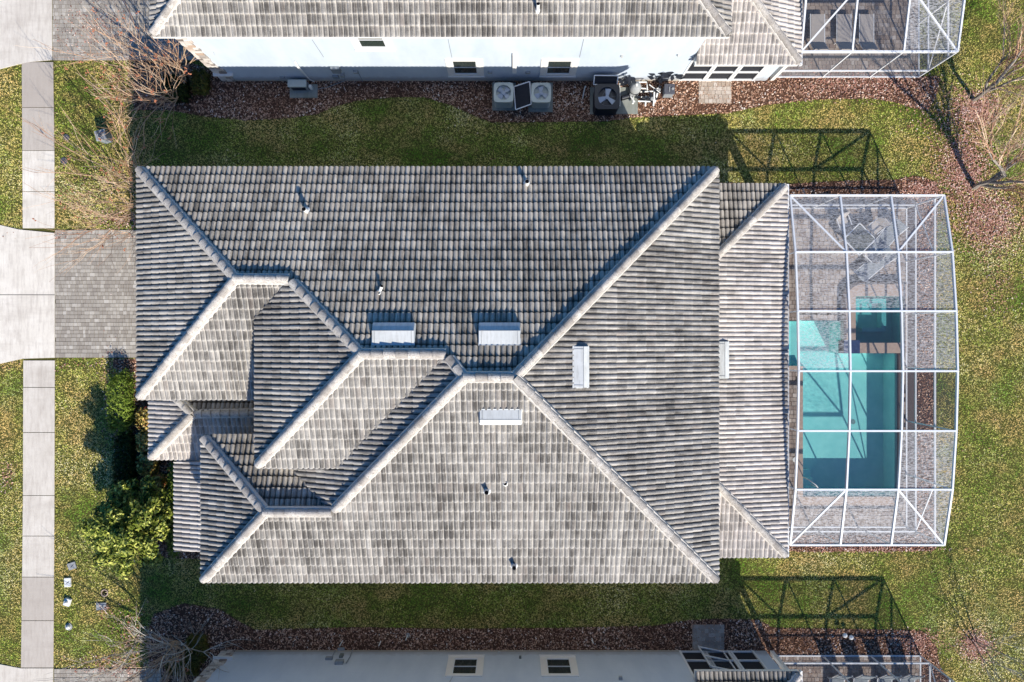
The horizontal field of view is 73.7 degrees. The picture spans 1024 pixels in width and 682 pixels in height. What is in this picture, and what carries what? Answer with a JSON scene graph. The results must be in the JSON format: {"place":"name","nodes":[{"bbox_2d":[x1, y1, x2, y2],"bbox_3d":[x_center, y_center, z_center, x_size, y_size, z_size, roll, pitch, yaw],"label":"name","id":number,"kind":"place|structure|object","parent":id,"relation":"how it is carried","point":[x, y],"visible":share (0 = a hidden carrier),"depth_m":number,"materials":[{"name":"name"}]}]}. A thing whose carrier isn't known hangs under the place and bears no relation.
{"place":"outdoors","nodes":[
{"label":"outdoors","id":0,"kind":"place"},
{"bbox_2d":[0,0,52,68],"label":"driveway","id":1,"kind":"structure","parent":0,"point":[24,23],"depth_m":33.96,"materials":[{"name":"concrete"}]},
{"bbox_2d":[0,664,53,681],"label":"driveway","id":2,"kind":"structure","parent":0,"point":[11,674],"depth_m":33.96,"materials":[{"name":"concrete"}]},
{"bbox_2d":[0,225,54,363],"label":"driveway","id":3,"kind":"structure","parent":0,"point":[27,318],"depth_m":33.96,"materials":[{"name":"concrete"}]},
{"bbox_2d":[21,62,54,667],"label":"sidewalk","id":4,"kind":"structure","parent":0,"point":[37,644],"depth_m":33.97,"materials":[{"name":"concrete"}]},
{"bbox_2d":[55,230,136,357],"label":"paver driveway","id":5,"kind":"structure","parent":0,"point":[104,311],"depth_m":33.95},
{"bbox_2d":[54,669,161,681],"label":"paver driveway","id":6,"kind":"structure","parent":0,"point":[95,678],"depth_m":33.95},
{"bbox_2d":[53,0,198,59],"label":"paver driveway","id":7,"kind":"structure","parent":0,"point":[143,15],"depth_m":33.95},
{"bbox_2d":[0,0,1023,681],"bbox_3d":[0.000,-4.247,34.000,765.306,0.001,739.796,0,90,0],"label":"ground","id":8,"kind":"structure","parent":0,"point":[962,504],"depth_m":34.00,"materials":[{"name":"green plant"}]},
{"bbox_2d":[60,157,67,163],"bbox_3d":[-22.296,-8.967,33.980,0.340,0.080,0.340,0,90,0],"label":"ground lid","id":9,"kind":"object","parent":8,"relation":"on","point":[64,158],"visible":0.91,"depth_m":33.95,"materials":[{"name":"grey plastic"}]},
{"bbox_2d":[63,597,71,606],"bbox_3d":[-22.092,12.972,33.860,0.300,0.280,0.360,17,90,0],"label":"ground lid","id":10,"kind":"object","parent":8,"relation":"on","point":[67,601],"visible":1,"depth_m":33.86,"materials":[{"name":"white plastic"}]},
{"bbox_2d":[64,578,71,586],"bbox_3d":[-22.092,12.003,33.950,0.320,0.100,0.440,-3,90,0],"label":"ground lid","id":11,"kind":"object","parent":8,"relation":"on","point":[67,582],"visible":1,"depth_m":33.91,"materials":[{"name":"white plastic"}]},
{"bbox_2d":[65,623,72,629],"bbox_3d":[-22.066,14.222,33.925,0.360,0.190,0.360,0,90,0],"label":"ground lid","id":12,"kind":"object","parent":8,"relation":"on","point":[68,626],"visible":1,"depth_m":33.97,"materials":[{"name":"white plastic"}]},
{"bbox_2d":[67,561,76,569],"bbox_3d":[-21.888,11.186,33.960,0.400,0.080,0.340,-17,90,0],"label":"ground lid","id":13,"kind":"object","parent":8,"relation":"on","point":[72,565],"visible":1,"depth_m":33.93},
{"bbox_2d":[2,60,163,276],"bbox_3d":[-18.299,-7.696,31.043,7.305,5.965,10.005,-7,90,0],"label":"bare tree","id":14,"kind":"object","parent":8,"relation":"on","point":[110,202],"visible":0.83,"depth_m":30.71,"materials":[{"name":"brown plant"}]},
{"bbox_2d":[96,602,106,609],"bbox_3d":[-20.434,13.202,33.965,0.510,0.070,0.374,0,90,0],"label":"ground lid","id":15,"kind":"object","parent":8,"relation":"on","point":[100,607],"visible":1,"depth_m":33.94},
{"bbox_2d":[94,129,112,143],"bbox_3d":[-20.102,-10.064,33.620,0.520,0.760,0.500,-14,90,0],"label":"utility pedestal","id":16,"kind":"object","parent":8,"relation":"on","point":[98,133],"visible":0.93,"depth_m":33.32,"materials":[{"name":"grey plastic"}]},
{"bbox_2d":[101,589,107,596],"bbox_3d":[-20.281,12.538,33.980,0.379,0.052,0.380,0,90,0],"label":"drain pipe","id":17,"kind":"object","parent":8,"relation":"on","point":[103,593],"visible":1,"depth_m":33.98,"materials":[{"name":"plastic"}]},
{"bbox_2d":[113,359,200,558],"bbox_3d":[-17.194,5.880,33.993,5.306,0.014,9.949,0,90,0],"label":"mulch bed","id":18,"kind":"object","parent":8,"relation":"on","point":[160,463],"visible":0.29,"depth_m":33.99,"materials":[{"name":"plant"}]},
{"bbox_2d":[104,367,136,435],"bbox_3d":[-19.146,3.003,33.413,1.298,1.208,3.446,0,90,0],"label":"hedge","id":19,"kind":"object","parent":18,"relation":"on","point":[122,379],"visible":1,"depth_m":33.15,"materials":[{"name":"green plant"}]},
{"bbox_2d":[111,431,137,484],"bbox_3d":[-19.028,5.963,33.544,1.142,0.945,3.399,0,90,0],"label":"hedge","id":20,"kind":"object","parent":18,"relation":"on","point":[125,441],"visible":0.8,"depth_m":33.32,"materials":[{"name":"green plant"}]},
{"bbox_2d":[76,475,173,579],"bbox_3d":[-17.773,8.657,31.722,4.220,4.572,4.558,-31,90,0],"label":"evergreen tree","id":21,"kind":"object","parent":18,"relation":"on","point":[122,525],"visible":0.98,"depth_m":30.81,"materials":[{"name":"green plant"}]},
{"bbox_2d":[134,406,148,431],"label":"croton shrub","id":22,"kind":"object","parent":18,"relation":"on","point":[142,419],"visible":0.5,"depth_m":33.21,"materials":[{"name":"yellow plant"}]},
{"bbox_2d":[135,430,148,453],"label":"croton shrub","id":23,"kind":"object","parent":18,"relation":"on","point":[141,438],"visible":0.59,"depth_m":33.20,"materials":[{"name":"green plant"}]},
{"bbox_2d":[135,452,159,476],"bbox_3d":[-17.857,6.055,33.513,1.029,0.995,1.331,0,90,0],"label":"croton shrub","id":24,"kind":"object","parent":18,"relation":"on","point":[146,463],"visible":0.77,"depth_m":33.24,"materials":[{"name":"green plant"}]},
{"bbox_2d":[145,473,167,496],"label":"croton shrub","id":25,"kind":"object","parent":18,"relation":"on","point":[161,480],"visible":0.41,"depth_m":33.34,"materials":[{"name":"green plant"}]},
{"bbox_2d":[166,459,182,563],"bbox_3d":[-16.536,8.307,33.506,0.654,0.997,5.216,0,90,0],"label":"hedge","id":26,"kind":"object","parent":18,"relation":"on","point":[170,476],"visible":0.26,"depth_m":33.20,"materials":[{"name":"green plant"}]},
{"bbox_2d":[135,166,788,583],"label":"house","id":27,"kind":"structure","parent":8,"relation":"on","point":[463,374],"depth_m":26.68,"materials":[{"name":"tile"}]},
{"bbox_2d":[148,0,802,88],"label":"house","id":28,"kind":"structure","parent":8,"relation":"on","point":[477,40],"depth_m":29.74,"materials":[{"name":"paint"}]},
{"bbox_2d":[349,38,395,51],"bbox_3d":[-6.071,-12.924,29.385,1.795,1.970,0.110,0,90,0],"label":"window","id":29,"kind":"structure","parent":28,"relation":"in","point":[360,44],"depth_m":29.82,"materials":[{"name":"white glass"}]},
{"bbox_2d":[445,59,484,77],"bbox_3d":[-2.219,-12.924,32.335,1.795,2.030,0.110,0,90,0],"label":"window","id":30,"kind":"structure","parent":28,"relation":"in","point":[456,68],"depth_m":32.42,"materials":[{"name":"white glass"}]},
{"bbox_2d":[539,59,578,77],"bbox_3d":[2.219,-12.924,32.335,1.795,2.030,0.110,0,90,0],"label":"window","id":31,"kind":"structure","parent":28,"relation":"in","point":[550,68],"depth_m":32.42,"materials":[{"name":"white glass"}]},
{"bbox_2d":[193,645,802,681],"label":"house","id":32,"kind":"structure","parent":8,"relation":"on","point":[341,664],"depth_m":32.31,"materials":[{"name":"paint"}]},
{"bbox_2d":[445,655,484,676],"bbox_3d":[-2.219,15.373,32.335,1.795,2.030,0.110,0,90,0],"label":"window","id":33,"kind":"structure","parent":32,"relation":"in","point":[457,665],"depth_m":32.28,"materials":[{"name":"white glass"}]},
{"bbox_2d":[539,655,578,676],"bbox_3d":[2.219,15.373,32.335,1.795,2.030,0.110,0,90,0],"label":"window","id":34,"kind":"structure","parent":32,"relation":"in","point":[551,665],"depth_m":32.28,"materials":[{"name":"white glass"}]},
{"bbox_2d":[698,645,735,668],"bbox_3d":[9.869,15.299,32.865,1.314,2.130,0.098,12,90,0],"label":"screen door","id":35,"kind":"structure","parent":32,"relation":"in","point":[699,647],"depth_m":32.91,"materials":[{"name":"white metal"}]},
{"bbox_2d":[0,0,1023,681],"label":"fallen leaves","id":36,"kind":"object","parent":8,"relation":"on","point":[966,172],"visible":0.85,"depth_m":33.94,"materials":[{"name":"brown plant"}]},
{"bbox_2d":[112,56,947,681],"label":"mulch","id":37,"kind":"object","parent":8,"relation":"on","point":[590,632],"visible":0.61,"depth_m":33.96,"materials":[{"name":"brown wood"}]},
{"bbox_2d":[134,60,939,122],"bbox_3d":[1.237,-12.564,33.994,40.128,0.012,3.367,0,90,0],"label":"mulch bed","id":38,"kind":"object","parent":8,"relation":"on","point":[485,101],"visible":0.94,"depth_m":33.99,"materials":[{"name":"brown wood"}]},
{"bbox_2d":[15,1,213,170],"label":"bare tree","id":39,"kind":"object","parent":38,"relation":"on","point":[161,64],"visible":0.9,"depth_m":30.99,"materials":[{"name":"brown plant"}]},
{"bbox_2d":[159,71,192,103],"bbox_3d":[-16.409,-12.366,33.405,1.342,1.253,1.498,0,90,0],"label":"dark shrub","id":40,"kind":"object","parent":38,"relation":"on","point":[183,94],"visible":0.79,"depth_m":33.04,"materials":[{"name":"green plant"}]},
{"bbox_2d":[189,67,211,95],"bbox_3d":[-15.291,-12.718,33.548,0.973,0.916,1.416,0,90,0],"label":"olive shrub","id":41,"kind":"object","parent":38,"relation":"on","point":[198,79],"visible":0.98,"depth_m":33.33,"materials":[{"name":"green plant"}]},
{"bbox_2d":[290,84,317,97],"bbox_3d":[-10.357,-12.430,33.960,1.378,0.080,0.676,0,90,0],"label":"concrete pad","id":42,"kind":"object","parent":38,"relation":"on","point":[313,93],"visible":0.76,"depth_m":33.92,"materials":[{"name":"grey concrete"}]},
{"bbox_2d":[288,79,312,90],"bbox_3d":[-10.415,-12.597,33.620,1.098,0.600,0.372,0,90,0],"label":"utility cabinet","id":43,"kind":"object","parent":42,"relation":"on","point":[298,85],"visible":1,"depth_m":33.33,"materials":[{"name":"grey plastic"}]},
{"bbox_2d":[492,83,515,110],"bbox_3d":[-0.402,-12.156,33.960,1.161,0.080,1.378,0,90,0],"label":"concrete pad","id":44,"kind":"object","parent":38,"relation":"on","point":[494,108],"visible":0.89,"depth_m":33.92,"materials":[{"name":"grey concrete"}]},
{"bbox_2d":[494,82,512,107],"bbox_3d":[-0.406,-12.015,33.441,0.950,0.958,0.950,0,90,0],"label":"air conditioner","id":45,"kind":"object","parent":44,"relation":"on","point":[503,94],"visible":1,"depth_m":33.04,"materials":[{"name":"paint"}]},
{"bbox_2d":[528,83,552,111],"bbox_3d":[1.422,-12.117,33.960,1.212,0.080,1.454,0,90,0],"label":"concrete pad","id":46,"kind":"object","parent":38,"relation":"on","point":[531,109],"visible":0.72,"depth_m":33.92,"materials":[{"name":"grey concrete"}]},
{"bbox_2d":[531,83,550,108],"bbox_3d":[1.411,-12.003,33.441,0.950,0.958,0.950,0,90,0],"label":"air conditioner","id":47,"kind":"object","parent":46,"relation":"on","point":[540,95],"visible":0.98,"depth_m":33.04,"materials":[{"name":"paint"}]},
{"bbox_2d":[513,81,531,109],"bbox_3d":[0.516,-11.946,33.250,0.825,0.439,1.213,-5,90,0],"label":"framed screen","id":48,"kind":"object","parent":47,"relation":"attached to","point":[522,95],"visible":1,"depth_m":33.26,"materials":[{"name":"white metal"}]},
{"bbox_2d":[590,87,637,113],"bbox_3d":[5.064,-11.952,33.960,2.372,0.080,1.326,0,90,0],"label":"concrete pad","id":49,"kind":"object","parent":38,"relation":"on","point":[626,106],"visible":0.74,"depth_m":33.92,"materials":[{"name":"grey concrete"}]},
{"bbox_2d":[593,84,619,114],"bbox_3d":[4.592,-11.786,33.406,1.220,1.028,1.220,0,90,0],"label":"pool heater","id":50,"kind":"object","parent":49,"relation":"on","point":[606,99],"visible":1,"depth_m":32.97,"materials":[{"name":"black plastic"}]},
{"bbox_2d":[593,75,617,84],"bbox_3d":[4.524,-12.585,32.925,1.180,0.390,0.356,0,90,0],"label":"framed screen","id":51,"kind":"object","parent":50,"relation":"attached to","point":[605,79],"visible":1,"depth_m":32.91,"materials":[{"name":"white metal"}]},
{"bbox_2d":[621,93,632,100],"bbox_3d":[5.687,-12.112,33.810,0.650,0.340,0.218,-17,90,0],"label":"pool pump","id":52,"kind":"object","parent":49,"relation":"on","point":[625,97],"visible":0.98,"depth_m":33.72,"materials":[{"name":"black plastic"}]},
{"bbox_2d":[628,81,641,96],"bbox_3d":[6.046,-12.411,33.495,0.640,0.890,0.640,0,90,0],"label":"pool filter","id":53,"kind":"object","parent":49,"relation":"on","point":[634,89],"visible":0.98,"depth_m":33.27,"materials":[{"name":"white plastic"}]},
{"bbox_2d":[619,81,661,105],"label":"pool pipes","id":54,"kind":"object","parent":38,"relation":"on","point":[647,97],"visible":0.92,"depth_m":33.63,"materials":[{"name":"white plastic"}]},
{"bbox_2d":[640,96,653,102],"bbox_3d":[6.708,-12.001,33.810,0.651,0.340,0.215,12,90,0],"label":"pool pump","id":55,"kind":"object","parent":38,"relation":"on","point":[650,99],"visible":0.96,"depth_m":33.72,"materials":[{"name":"black plastic"}]},
{"bbox_2d":[655,88,660,99],"bbox_3d":[7.177,-12.230,33.810,0.218,0.340,0.650,21,90,0],"label":"pool pump","id":56,"kind":"object","parent":38,"relation":"on","point":[658,89],"visible":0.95,"depth_m":33.71,"materials":[{"name":"black plastic"}]},
{"bbox_2d":[648,72,673,83],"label":"leafy plant","id":57,"kind":"object","parent":38,"relation":"on","point":[662,76],"visible":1,"depth_m":33.04,"materials":[{"name":"plant"}]},
{"bbox_2d":[662,84,674,97],"bbox_3d":[7.711,-12.334,33.660,0.513,0.640,0.500,0,90,0],"label":"control box","id":58,"kind":"object","parent":38,"relation":"on","point":[668,90],"visible":1,"depth_m":33.38,"materials":[{"name":"grey plastic"}]},
{"bbox_2d":[658,73,684,80],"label":"leafy plant","id":59,"kind":"object","parent":38,"relation":"on","point":[679,76],"visible":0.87,"depth_m":33.18,"materials":[{"name":"plant"}]},
{"bbox_2d":[698,81,730,103],"bbox_3d":[10.102,-12.449,33.974,1.646,0.051,1.264,0,90,0],"label":"paver landing","id":60,"kind":"object","parent":38,"relation":"on","point":[717,92],"visible":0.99,"depth_m":33.95,"materials":[{"name":"beige stone"}]},
{"bbox_2d":[147,603,947,681],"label":"mulch bed","id":61,"kind":"object","parent":8,"relation":"on","point":[485,630],"visible":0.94,"depth_m":33.99,"materials":[{"name":"brown wood"}]},
{"bbox_2d":[37,606,251,681],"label":"bare tree","id":62,"kind":"object","parent":61,"relation":"on","point":[176,646],"visible":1,"depth_m":31.59,"materials":[{"name":"brown plant"}]},
{"bbox_2d":[165,656,202,676],"bbox_3d":[-16.207,16.046,33.703,1.906,0.611,0.988,0,90,0],"label":"olive shrub","id":63,"kind":"object","parent":61,"relation":"on","point":[195,666],"visible":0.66,"depth_m":33.56,"materials":[{"name":"green plant"}]},
{"bbox_2d":[185,632,208,662],"bbox_3d":[-15.539,15.144,33.668,1.178,0.679,1.553,0,90,0],"label":"olive shrub","id":64,"kind":"object","parent":61,"relation":"on","point":[200,656],"visible":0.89,"depth_m":33.49,"materials":[{"name":"green plant"}]},
{"bbox_2d":[692,625,723,650],"bbox_3d":[9.770,14.783,33.974,1.595,0.051,1.340,0,90,0],"label":"paver landing","id":65,"kind":"object","parent":61,"relation":"on","point":[712,635],"visible":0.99,"depth_m":33.95,"materials":[{"name":"grey concrete"}]},
{"bbox_2d":[719,176,939,551],"bbox_3d":[14.872,1.135,33.993,12.908,0.013,18.724,0,90,0],"label":"mulch bed","id":66,"kind":"object","parent":8,"relation":"on","point":[922,387],"visible":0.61,"depth_m":33.99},
{"bbox_2d":[789,211,904,525],"bbox_3d":[13.788,1.327,33.980,11.658,0.001,15.944,0,90,0],"label":"deck base","id":67,"kind":"object","parent":8,"relation":"on","point":[840,293],"visible":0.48,"depth_m":33.98,"materials":[{"name":"grey concrete"}]},
{"bbox_2d":[789,209,905,526],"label":"pool deck","id":68,"kind":"structure","parent":67,"relation":"on","point":[888,274],"depth_m":33.95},
{"bbox_2d":[832,211,851,231],"bbox_3d":[16.221,-5.857,33.485,0.640,0.930,0.732,-20,90,0],"label":"patio chair","id":69,"kind":"object","parent":68,"relation":"on","point":[839,224],"visible":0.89,"depth_m":33.52,"materials":[{"name":"black plastic"}]},
{"bbox_2d":[789,282,906,503],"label":"swimming pool","id":70,"kind":"structure","parent":68,"relation":"in","point":[875,396],"depth_m":35.25,"materials":[{"name":"liquid"}]},
{"bbox_2d":[838,223,875,255],"bbox_3d":[16.939,-4.962,33.625,1.150,0.750,1.150,-45,90,0],"label":"patio table","id":71,"kind":"object","parent":68,"relation":"on","point":[867,236],"visible":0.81,"depth_m":33.26,"materials":[{"name":"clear glass"}]},
{"bbox_2d":[858,246,885,263],"bbox_3d":[17.660,-4.189,33.485,0.735,0.930,0.640,45,90,0],"label":"patio chair","id":72,"kind":"object","parent":68,"relation":"on","point":[880,256],"visible":0.82,"depth_m":33.41,"materials":[{"name":"black plastic"}]},
{"bbox_2d":[789,194,958,545],"bbox_3d":[16.124,1.327,32.002,7.067,3.997,15.947,0,90,0],"label":"pool enclosure","id":73,"kind":"object","parent":68,"relation":"on","point":[897,489],"visible":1,"depth_m":30.48,"materials":[{"name":"white metal"}]},
{"bbox_2d":[853,245,896,281],"bbox_3d":[17.869,-3.748,33.595,1.992,0.710,0.756,-40,90,0],"label":"chaise lounge","id":74,"kind":"object","parent":68,"relation":"on","point":[866,270],"visible":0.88,"depth_m":33.66,"materials":[{"name":"grey plastic"}]},
{"bbox_2d":[865,215,890,235],"bbox_3d":[17.869,-5.627,33.485,0.735,0.930,0.640,-40,90,0],"label":"patio chair","id":75,"kind":"object","parent":68,"relation":"on","point":[879,226],"visible":0.84,"depth_m":33.52,"materials":[{"name":"black plastic"}]},
{"bbox_2d":[867,218,908,250],"bbox_3d":[18.429,-5.025,33.595,0.756,0.710,1.992,40,90,0],"label":"chaise lounge","id":76,"kind":"object","parent":68,"relation":"on","point":[888,234],"visible":0.54,"depth_m":33.66,"materials":[{"name":"grey plastic"}]},
{"bbox_2d":[789,200,914,534],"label":"deck kerb","id":77,"kind":"structure","parent":8,"relation":"on","point":[910,383],"depth_m":33.94,"materials":[{"name":"grey concrete"}]},
{"bbox_2d":[788,1,917,75],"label":"deck base","id":78,"kind":"object","parent":8,"relation":"on","point":[850,56],"visible":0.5,"depth_m":33.98,"materials":[{"name":"grey concrete"}]},
{"bbox_2d":[779,0,917,75],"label":"pool deck","id":79,"kind":"structure","parent":78,"relation":"on","point":[884,12],"depth_m":33.95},
{"bbox_2d":[808,14,828,49],"bbox_3d":[15.076,-15.150,33.595,0.740,0.710,1.992,0,90,0],"label":"chaise lounge","id":80,"kind":"object","parent":79,"relation":"on","point":[817,22],"visible":0.77,"depth_m":33.66,"materials":[{"name":"white fabric"}]},
{"bbox_2d":[834,14,855,49],"bbox_3d":[16.378,-15.150,33.595,0.740,0.710,1.992,0,90,0],"label":"chaise lounge","id":81,"kind":"object","parent":79,"relation":"on","point":[843,31],"visible":0.85,"depth_m":33.66,"materials":[{"name":"white fabric"}]},
{"bbox_2d":[857,14,878,49],"bbox_3d":[17.500,-15.150,33.595,0.740,0.710,1.992,0,90,0],"label":"chaise lounge","id":82,"kind":"object","parent":79,"relation":"on","point":[866,32],"visible":0.87,"depth_m":33.66,"materials":[{"name":"white fabric"}]},
{"bbox_2d":[778,655,954,681],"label":"pool enclosure","id":83,"kind":"object","parent":8,"relation":"on","point":[881,665],"visible":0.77,"depth_m":33.19,"materials":[{"name":"white metal"}]},
{"bbox_2d":[777,0,965,77],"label":"pool enclosure","id":84,"kind":"object","parent":8,"relation":"on","point":[934,50],"visible":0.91,"depth_m":30.98,"materials":[{"name":"white metal"}]},
{"bbox_2d":[949,71,1023,201],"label":"bare tree","id":85,"kind":"object","parent":8,"relation":"on","point":[1000,174],"visible":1,"depth_m":29.80,"materials":[{"name":"brown plant"}]},
{"bbox_2d":[971,0,1023,104],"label":"bare tree","id":86,"kind":"object","parent":8,"relation":"on","point":[1015,56],"visible":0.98,"depth_m":30.99,"materials":[{"name":"brown plant"}]},
{"bbox_2d":[974,622,1023,681],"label":"bare sapling","id":87,"kind":"object","parent":8,"relation":"on","point":[991,661],"visible":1,"depth_m":32.17,"materials":[{"name":"grey plant"}]},
{"bbox_2d":[618,75,636,85],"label":"leafy plant","id":88,"kind":"object","parent":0,"point":[627,80],"visible":1,"depth_m":33.04,"materials":[{"name":"plant"}]},
{"label":"deck base","id":89,"kind":"structure","parent":0,"visible":0},
{"bbox_2d":[776,657,919,681],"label":"pool deck","id":90,"kind":"structure","parent":89,"relation":"on","point":[866,668],"depth_m":33.95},
{"bbox_2d":[827,674,852,681],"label":"chaise lounge","id":91,"kind":"object","parent":90,"relation":"on","point":[837,678],"visible":0.94,"depth_m":33.52,"materials":[{"name":"grey plastic"}]},
{"bbox_2d":[851,674,876,681],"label":"chaise lounge","id":92,"kind":"object","parent":90,"relation":"on","point":[862,678],"visible":0.96,"depth_m":33.43,"materials":[{"name":"grey plastic"}]},
{"bbox_2d":[876,674,901,681],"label":"chaise lounge","id":93,"kind":"object","parent":90,"relation":"on","point":[887,678],"visible":0.92,"depth_m":33.43,"materials":[{"name":"grey plastic"}]},
{"bbox_2d":[898,674,924,681],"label":"chaise lounge","id":94,"kind":"object","parent":90,"relation":"on","point":[910,678],"visible":0.91,"depth_m":33.40,"materials":[{"name":"grey plastic"}]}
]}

